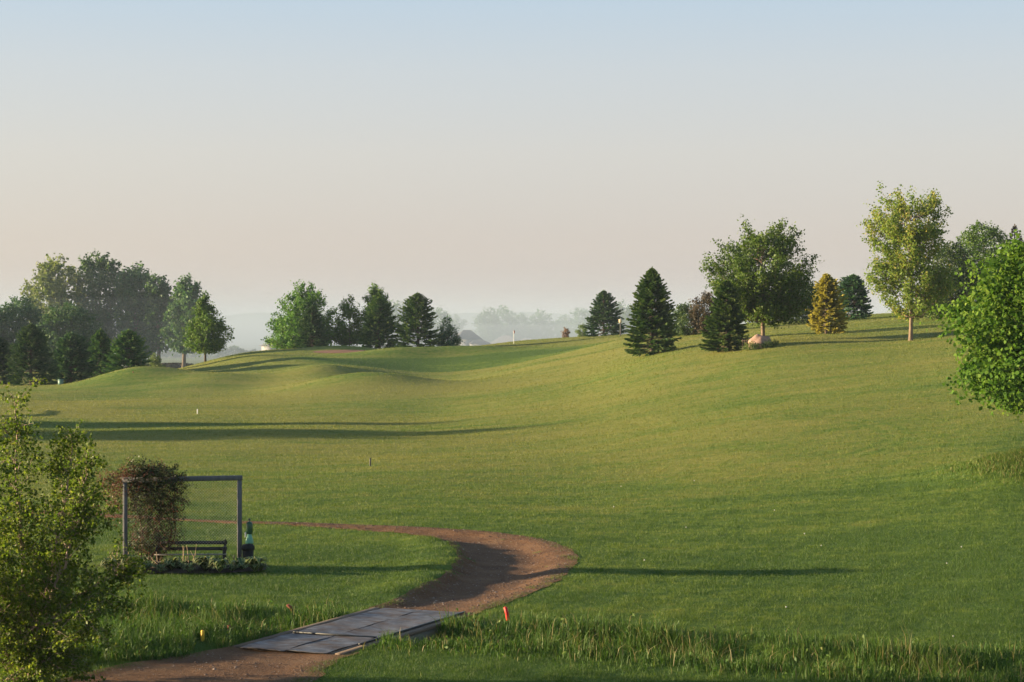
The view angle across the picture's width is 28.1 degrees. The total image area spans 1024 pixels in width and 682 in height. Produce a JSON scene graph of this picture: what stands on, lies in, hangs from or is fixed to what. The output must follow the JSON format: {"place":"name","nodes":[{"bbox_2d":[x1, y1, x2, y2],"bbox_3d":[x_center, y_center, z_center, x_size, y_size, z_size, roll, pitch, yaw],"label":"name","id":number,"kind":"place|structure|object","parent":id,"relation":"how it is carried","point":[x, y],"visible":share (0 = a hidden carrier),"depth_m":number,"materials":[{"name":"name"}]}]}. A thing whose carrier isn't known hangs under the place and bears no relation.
{"place":"outdoors","nodes":[
{"label":"outdoors","id":0,"kind":"place"},
{"bbox_2d":[57,646,358,681],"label":"path","id":1,"kind":"structure","parent":0,"point":[145,674],"depth_m":37.34,"materials":[{"name":"brown gravel"}]},
{"bbox_2d":[12,510,578,617],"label":"path","id":2,"kind":"structure","parent":0,"point":[473,536],"depth_m":54.07,"materials":[{"name":"brown gravel"}]},
{"bbox_2d":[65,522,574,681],"bbox_3d":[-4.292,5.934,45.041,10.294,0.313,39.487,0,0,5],"label":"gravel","id":3,"kind":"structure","parent":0,"point":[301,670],"depth_m":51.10,"materials":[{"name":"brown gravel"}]},
{"bbox_2d":[10,311,879,340],"bbox_3d":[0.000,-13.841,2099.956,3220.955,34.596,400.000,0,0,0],"label":"hills","id":4,"kind":"structure","parent":0,"point":[250,326],"depth_m":1978.45,"materials":[{"name":"grey"}]},
{"bbox_2d":[0,311,1023,681],"bbox_3d":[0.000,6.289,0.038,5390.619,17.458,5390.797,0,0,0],"label":"ground","id":5,"kind":"structure","parent":0,"point":[446,363],"depth_m":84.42,"materials":[{"name":"green plant"}]},
{"bbox_2d":[0,309,15,348],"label":"willow tree","id":6,"kind":"object","parent":5,"relation":"on","point":[2,330],"visible":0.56,"depth_m":344.94,"materials":[{"name":"green plant"}]},
{"bbox_2d":[0,337,16,383],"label":"spruce tree","id":7,"kind":"object","parent":5,"relation":"on","point":[4,350],"visible":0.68,"depth_m":230.68,"materials":[{"name":"green plant"}]},
{"bbox_2d":[0,295,52,370],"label":"willow tree","id":8,"kind":"object","parent":5,"relation":"on","point":[26,311],"visible":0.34,"depth_m":347.66,"materials":[{"name":"green plant"}]},
{"bbox_2d":[5,323,61,385],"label":"spruce tree","id":9,"kind":"object","parent":5,"relation":"on","point":[25,346],"visible":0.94,"depth_m":221.42,"materials":[{"name":"green plant"}]},
{"bbox_2d":[19,253,89,332],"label":"cottonwood tree","id":10,"kind":"object","parent":5,"relation":"on","point":[53,289],"visible":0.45,"depth_m":374.03,"materials":[{"name":"green plant"}]},
{"bbox_2d":[34,300,106,370],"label":"willow tree","id":11,"kind":"object","parent":5,"relation":"on","point":[75,318],"visible":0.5,"depth_m":340.04,"materials":[{"name":"green plant"}]},
{"bbox_2d":[47,332,99,383],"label":"spruce tree","id":12,"kind":"object","parent":5,"relation":"on","point":[71,352],"visible":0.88,"depth_m":228.12,"materials":[{"name":"green plant"}]},
{"bbox_2d":[0,377,154,681],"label":"birch tree","id":13,"kind":"object","parent":5,"relation":"on","point":[22,652],"visible":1,"depth_m":35.28,"materials":[{"name":"green plant"}]},
{"bbox_2d":[62,248,131,358],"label":"cottonwood tree","id":14,"kind":"object","parent":5,"relation":"on","point":[104,278],"visible":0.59,"depth_m":378.01,"materials":[{"name":"green plant"}]},
{"bbox_2d":[83,328,112,375],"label":"spruce tree","id":15,"kind":"object","parent":5,"relation":"on","point":[99,348],"visible":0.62,"depth_m":236.33,"materials":[{"name":"green plant"}]},
{"bbox_2d":[95,558,118,570],"bbox_3d":[-10.244,5.691,51.993,0.722,0.355,0.606,0,0,0],"label":"hosta plant","id":16,"kind":"object","parent":5,"relation":"on","point":[105,564],"visible":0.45,"depth_m":51.88,"materials":[{"name":"green plant"}]},
{"bbox_2d":[98,329,151,374],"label":"spruce tree","id":17,"kind":"object","parent":5,"relation":"on","point":[127,352],"visible":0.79,"depth_m":225.24,"materials":[{"name":"green plant"}]},
{"bbox_2d":[106,261,157,364],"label":"cottonwood tree","id":18,"kind":"object","parent":5,"relation":"on","point":[136,278],"visible":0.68,"depth_m":373.87,"materials":[{"name":"green plant"}]},
{"bbox_2d":[148,353,164,366],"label":"young poplar","id":19,"kind":"object","parent":5,"relation":"on","point":[155,361],"visible":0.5,"depth_m":299.46,"materials":[{"name":"plant"}]},
{"bbox_2d":[139,271,175,362],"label":"cottonwood tree","id":20,"kind":"object","parent":5,"relation":"on","point":[155,309],"visible":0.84,"depth_m":370.50,"materials":[{"name":"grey plant"}]},
{"bbox_2d":[137,362,193,368],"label":"field hedge","id":21,"kind":"object","parent":5,"relation":"on","point":[176,365],"visible":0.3,"depth_m":371.09,"materials":[{"name":"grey plant"}]},
{"bbox_2d":[158,273,207,367],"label":"cottonwood tree","id":22,"kind":"object","parent":5,"relation":"on","point":[183,304],"visible":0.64,"depth_m":364.79,"materials":[{"name":"green plant"}]},
{"bbox_2d":[114,565,265,572],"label":"soil","id":23,"kind":"structure","parent":5,"relation":"on","point":[194,570],"depth_m":51.91,"materials":[{"name":"brown soil"}]},
{"bbox_2d":[117,554,148,568],"bbox_3d":[-9.599,5.631,51.698,0.820,0.461,0.725,0,0,-10],"label":"hosta plant","id":24,"kind":"object","parent":23,"relation":"on","point":[128,558],"visible":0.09,"depth_m":51.56,"materials":[{"name":"green plant"}]},
{"bbox_2d":[122,526,168,564],"bbox_3d":[-9.441,5.449,53.138,1.264,1.335,1.220,0,0,0],"label":"shrub","id":25,"kind":"object","parent":23,"relation":"on","point":[147,555],"visible":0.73,"depth_m":52.92,"materials":[{"name":"green plant"}]},
{"bbox_2d":[144,561,154,568],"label":"hosta plant","id":26,"kind":"object","parent":23,"relation":"on","point":[150,565],"visible":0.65,"depth_m":52.18,"materials":[{"name":"green plant"}]},
{"bbox_2d":[155,564,166,571],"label":"hosta plant","id":27,"kind":"object","parent":23,"relation":"on","point":[160,568],"visible":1,"depth_m":51.66,"materials":[{"name":"green plant"}]},
{"bbox_2d":[159,556,182,569],"bbox_3d":[-8.656,5.664,52.006,0.634,0.371,0.755,0,0,-23],"label":"hosta plant","id":28,"kind":"object","parent":23,"relation":"on","point":[170,564],"visible":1,"depth_m":51.88,"materials":[{"name":"green plant"}]},
{"bbox_2d":[122,475,242,561],"bbox_3d":[-8.527,4.789,52.995,3.082,2.574,0.150,0,0,-14],"label":"garden trellis","id":29,"kind":"object","parent":23,"relation":"on","point":[239,478],"visible":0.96,"depth_m":53.08,"materials":[{"name":"grey metal"}]},
{"bbox_2d":[87,454,197,562],"bbox_3d":[-9.550,4.399,52.967,2.832,3.175,1.892,0,0,0],"label":"climbing vine","id":30,"kind":"object","parent":29,"relation":"attached to","point":[148,471],"visible":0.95,"depth_m":52.76,"materials":[{"name":"green plant"}]},
{"bbox_2d":[176,559,189,567],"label":"hosta plant","id":31,"kind":"object","parent":23,"relation":"on","point":[183,560],"visible":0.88,"depth_m":52.33,"materials":[{"name":"green plant"}]},
{"bbox_2d":[181,562,196,571],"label":"hosta plant","id":32,"kind":"object","parent":23,"relation":"on","point":[188,567],"visible":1,"depth_m":51.65,"materials":[{"name":"green plant"}]},
{"bbox_2d":[155,539,226,564],"bbox_3d":[-8.319,5.520,53.037,1.827,0.712,0.509,0,0,-2],"label":"park bench","id":33,"kind":"object","parent":23,"relation":"on","point":[224,548],"visible":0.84,"depth_m":53.21,"materials":[{"name":"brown wood"}]},
{"bbox_2d":[183,544,201,566],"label":"dry stalks","id":34,"kind":"object","parent":23,"relation":"on","point":[192,554],"visible":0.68,"depth_m":52.30,"materials":[{"name":"beige plant"}]},
{"bbox_2d":[192,556,219,569],"bbox_3d":[-7.794,5.644,52.008,0.689,0.403,0.820,0,0,10],"label":"hosta plant","id":35,"kind":"object","parent":23,"relation":"on","point":[203,563],"visible":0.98,"depth_m":51.83,"materials":[{"name":"green plant"}]},
{"bbox_2d":[207,557,230,571],"bbox_3d":[-7.415,5.669,51.717,0.580,0.368,0.656,0,0,0],"label":"hosta plant","id":36,"kind":"object","parent":23,"relation":"on","point":[218,565],"visible":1,"depth_m":51.63,"materials":[{"name":"green plant"}]},
{"bbox_2d":[225,564,240,570],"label":"hosta plant","id":37,"kind":"object","parent":23,"relation":"on","point":[232,567],"visible":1,"depth_m":51.95,"materials":[{"name":"green plant"}]},
{"bbox_2d":[228,557,248,568],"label":"hosta plant","id":38,"kind":"object","parent":23,"relation":"on","point":[240,562],"visible":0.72,"depth_m":52.33,"materials":[{"name":"green plant"}]},
{"bbox_2d":[241,544,254,566],"bbox_3d":[-6.817,5.548,52.835,0.350,0.619,0.350,0,0,0],"label":"litter bin","id":39,"kind":"object","parent":23,"relation":"on","point":[247,550],"visible":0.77,"depth_m":52.71,"materials":[{"name":"black plastic"}]},
{"bbox_2d":[245,518,253,543],"bbox_3d":[-6.822,5.277,53.133,0.230,1.346,0.221,0,0,0],"label":"ball washer","id":40,"kind":"object","parent":23,"relation":"on","point":[249,531],"visible":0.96,"depth_m":53.07,"materials":[{"name":"green metal"}]},
{"bbox_2d":[201,630,204,640],"bbox_3d":[-6.141,5.901,40.637,0.069,0.317,0.069,0,0,23],"label":"marker stake","id":41,"kind":"object","parent":5,"relation":"on","point":[202,635],"visible":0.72,"depth_m":40.61,"materials":[{"name":"yellow paint"}]},
{"bbox_2d":[155,345,255,357],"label":"field hedge","id":42,"kind":"object","parent":5,"relation":"on","point":[230,350],"visible":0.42,"depth_m":619.57,"materials":[{"name":"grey plant"}]},
{"bbox_2d":[181,290,234,361],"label":"maple tree","id":43,"kind":"object","parent":5,"relation":"on","point":[200,341],"visible":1,"depth_m":251.16,"materials":[{"name":"green plant"}]},
{"bbox_2d":[239,556,267,571],"bbox_3d":[-6.529,5.652,51.828,0.638,0.405,0.722,0,0,34],"label":"hosta plant","id":44,"kind":"object","parent":5,"relation":"on","point":[254,564],"visible":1,"depth_m":51.74,"materials":[{"name":"green plant"}]},
{"bbox_2d":[259,563,269,570],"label":"hosta plant","id":45,"kind":"object","parent":5,"relation":"on","point":[261,568],"visible":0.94,"depth_m":52.06,"materials":[{"name":"green plant"}]},
{"bbox_2d":[259,343,278,350],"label":"white barn","id":46,"kind":"structure","parent":5,"relation":"on","point":[265,347],"depth_m":428.61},
{"bbox_2d":[260,279,346,349],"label":"maple tree","id":47,"kind":"object","parent":5,"relation":"on","point":[286,326],"visible":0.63,"depth_m":276.33,"materials":[{"name":"green plant"}]},
{"bbox_2d":[293,305,329,347],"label":"spruce tree","id":48,"kind":"object","parent":5,"relation":"on","point":[312,324],"visible":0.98,"depth_m":262.44,"materials":[{"name":"green plant"}]},
{"bbox_2d":[313,350,365,352],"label":"sand","id":49,"kind":"structure","parent":5,"relation":"on","point":[335,351],"depth_m":246.59,"materials":[{"name":"beige sand"}]},
{"bbox_2d":[333,294,363,345],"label":"maple tree","id":50,"kind":"object","parent":5,"relation":"on","point":[350,336],"visible":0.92,"depth_m":277.25,"materials":[{"name":"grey plant"}]},
{"bbox_2d":[232,607,465,654],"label":"cart bridge","id":51,"kind":"structure","parent":5,"relation":"on","point":[345,634],"depth_m":41.80,"materials":[{"name":"paint"}]},
{"bbox_2d":[356,281,398,348],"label":"maple tree","id":52,"kind":"object","parent":5,"relation":"on","point":[373,291],"visible":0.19,"depth_m":277.56,"materials":[{"name":"green plant"}]},
{"bbox_2d":[356,297,400,348],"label":"spruce tree","id":53,"kind":"object","parent":5,"relation":"on","point":[384,328],"visible":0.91,"depth_m":262.18,"materials":[{"name":"green plant"}]},
{"bbox_2d":[381,300,419,347],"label":"misty tree","id":54,"kind":"object","parent":5,"relation":"on","point":[396,304],"visible":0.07,"depth_m":698.00,"materials":[{"name":"grey plant"}]},
{"bbox_2d":[392,292,442,346],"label":"spruce tree","id":55,"kind":"object","parent":5,"relation":"on","point":[416,308],"visible":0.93,"depth_m":260.25,"materials":[{"name":"green plant"}]},
{"bbox_2d":[421,307,459,346],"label":"misty tree","id":56,"kind":"object","parent":5,"relation":"on","point":[441,315],"visible":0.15,"depth_m":757.70,"materials":[{"name":"grey plant"}]},
{"bbox_2d":[431,314,464,346],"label":"pine tree","id":57,"kind":"object","parent":5,"relation":"on","point":[446,340],"visible":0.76,"depth_m":263.39,"materials":[{"name":"green plant"}]},
{"bbox_2d":[448,313,468,333],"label":"misty tree","id":58,"kind":"object","parent":5,"relation":"on","point":[461,324],"visible":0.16,"depth_m":998.45,"materials":[{"name":"grey plant"}]},
{"bbox_2d":[457,330,481,345],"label":"farm house","id":59,"kind":"structure","parent":5,"relation":"on","point":[467,336],"depth_m":557.18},
{"bbox_2d":[468,339,490,345],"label":"garage","id":60,"kind":"structure","parent":5,"relation":"on","point":[476,342],"depth_m":553.56,"materials":[{"name":"white"}]},
{"bbox_2d":[471,306,509,342],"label":"misty tree","id":61,"kind":"object","parent":5,"relation":"on","point":[488,332],"visible":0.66,"depth_m":897.50,"materials":[{"name":"grey plant"}]},
{"bbox_2d":[484,305,523,339],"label":"misty tree","id":62,"kind":"object","parent":5,"relation":"on","point":[507,318],"visible":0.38,"depth_m":912.95,"materials":[{"name":"grey plant"}]},
{"bbox_2d":[490,335,517,343],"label":"pale house","id":63,"kind":"structure","parent":5,"relation":"on","point":[504,338],"depth_m":717.88,"materials":[{"name":"white"}]},
{"bbox_2d":[504,607,509,620],"bbox_3d":[-0.104,5.816,43.236,0.148,0.400,0.080,0,0,0],"label":"marker stake","id":64,"kind":"object","parent":5,"relation":"on","point":[506,612],"visible":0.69,"depth_m":43.20,"materials":[{"name":"red paint"}]},
{"bbox_2d":[511,313,531,340],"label":"misty tree","id":65,"kind":"object","parent":5,"relation":"on","point":[523,318],"visible":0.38,"depth_m":922.49,"materials":[{"name":"grey plant"}]},
{"bbox_2d":[522,309,561,338],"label":"misty tree","id":66,"kind":"object","parent":5,"relation":"on","point":[542,323],"visible":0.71,"depth_m":902.66,"materials":[{"name":"grey plant"}]},
{"bbox_2d":[552,314,574,337],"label":"misty tree","id":67,"kind":"object","parent":5,"relation":"on","point":[560,322],"visible":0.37,"depth_m":932.85,"materials":[{"name":"grey plant"}]},
{"bbox_2d":[561,327,570,337],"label":"shrub","id":68,"kind":"object","parent":5,"relation":"on","point":[566,333],"visible":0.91,"depth_m":315.89,"materials":[{"name":"brown plant"}]},
{"bbox_2d":[561,307,599,336],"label":"misty tree","id":69,"kind":"object","parent":5,"relation":"on","point":[575,323],"visible":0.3,"depth_m":877.96,"materials":[{"name":"grey plant"}]},
{"bbox_2d":[573,324,587,336],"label":"shrub","id":70,"kind":"object","parent":5,"relation":"on","point":[580,333],"visible":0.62,"depth_m":317.76,"materials":[{"name":"green plant"}]},
{"bbox_2d":[583,290,627,336],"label":"spruce tree","id":71,"kind":"object","parent":5,"relation":"on","point":[602,311],"visible":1,"depth_m":290.19,"materials":[{"name":"green plant"}]},
{"bbox_2d":[600,299,635,334],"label":"misty tree","id":72,"kind":"object","parent":5,"relation":"on","point":[624,315],"visible":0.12,"depth_m":638.82,"materials":[{"name":"grey plant"}]},
{"bbox_2d":[623,266,681,356],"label":"spruce tree","id":73,"kind":"object","parent":5,"relation":"on","point":[652,297],"visible":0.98,"depth_m":175.17,"materials":[{"name":"green plant"}]},
{"bbox_2d":[671,302,701,335],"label":"shrub","id":74,"kind":"object","parent":5,"relation":"on","point":[682,314],"visible":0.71,"depth_m":213.19,"materials":[{"name":"green plant"}]},
{"bbox_2d":[688,291,718,334],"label":"shrub","id":75,"kind":"object","parent":5,"relation":"on","point":[699,307],"visible":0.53,"depth_m":211.41,"materials":[{"name":"brown plant"}]},
{"bbox_2d":[698,278,748,351],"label":"spruce tree","id":76,"kind":"object","parent":5,"relation":"on","point":[725,317],"visible":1,"depth_m":154.43,"materials":[{"name":"green plant"}]},
{"bbox_2d":[741,338,749,347],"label":"picket edging","id":77,"kind":"object","parent":5,"relation":"on","point":[744,340],"visible":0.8,"depth_m":153.29,"materials":[{"name":"wood"}]},
{"bbox_2d":[740,341,755,350],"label":"plant","id":78,"kind":"object","parent":5,"relation":"on","point":[744,347],"visible":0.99,"depth_m":152.12,"materials":[{"name":"green plant"}]},
{"bbox_2d":[749,341,762,349],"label":"plant","id":79,"kind":"object","parent":5,"relation":"on","point":[756,347],"visible":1,"depth_m":151.71,"materials":[{"name":"green plant"}]},
{"bbox_2d":[748,334,771,347],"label":"boulder","id":80,"kind":"object","parent":5,"relation":"on","point":[758,338],"visible":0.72,"depth_m":152.65,"materials":[{"name":"beige stone"}]},
{"bbox_2d":[699,214,821,335],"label":"maple tree","id":81,"kind":"object","parent":5,"relation":"on","point":[763,304],"visible":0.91,"depth_m":157.43,"materials":[{"name":"green plant"}]},
{"bbox_2d":[760,340,773,347],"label":"plant","id":82,"kind":"object","parent":5,"relation":"on","point":[768,344],"visible":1,"depth_m":151.86,"materials":[{"name":"green plant"}]},
{"bbox_2d":[785,281,817,324],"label":"shrub","id":83,"kind":"object","parent":5,"relation":"on","point":[805,316],"visible":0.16,"depth_m":215.11,"materials":[{"name":"green plant"}]},
{"bbox_2d":[805,273,849,333],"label":"golden spruce","id":84,"kind":"object","parent":5,"relation":"on","point":[827,306],"visible":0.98,"depth_m":170.45,"materials":[{"name":"yellow plant"}]},
{"bbox_2d":[837,274,873,319],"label":"spruce tree","id":85,"kind":"object","parent":5,"relation":"on","point":[851,285],"visible":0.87,"depth_m":221.26,"materials":[{"name":"green plant"}]},
{"bbox_2d":[856,181,961,340],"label":"young maple","id":86,"kind":"object","parent":5,"relation":"on","point":[895,234],"visible":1,"depth_m":149.05,"materials":[{"name":"green plant"}]},
{"bbox_2d":[903,240,989,319],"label":"dark maple","id":87,"kind":"object","parent":5,"relation":"on","point":[949,252],"visible":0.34,"depth_m":190.69,"materials":[{"name":"green plant"}]},
{"bbox_2d":[919,230,1023,422],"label":"maple tree","id":88,"kind":"object","parent":5,"relation":"on","point":[996,337],"visible":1,"depth_m":68.98,"materials":[{"name":"green plant"}]},
{"bbox_2d":[954,219,1010,300],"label":"round tree","id":89,"kind":"object","parent":5,"relation":"on","point":[975,242],"visible":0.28,"depth_m":203.94,"materials":[{"name":"green plant"}]},
{"bbox_2d":[1008,224,1022,251],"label":"thin spruce","id":90,"kind":"object","parent":5,"relation":"on","point":[1014,227],"visible":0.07,"depth_m":204.83,"materials":[{"name":"green plant"}]},
{"bbox_2d":[0,582,1023,681],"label":"ditch grass","id":91,"kind":"structure","parent":0,"point":[179,630],"depth_m":39.64,"materials":[{"name":"green plant"}]},
{"bbox_2d":[0,0,1023,315],"label":"sky","id":92,"kind":"structure","parent":0,"point":[466,156],"materials":[{"name":"blue"}]},
{"bbox_2d":[872,447,1023,491],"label":"rough grass","id":93,"kind":"structure","parent":0,"point":[1010,457],"depth_m":70.14,"materials":[{"name":"green plant"}]}
]}

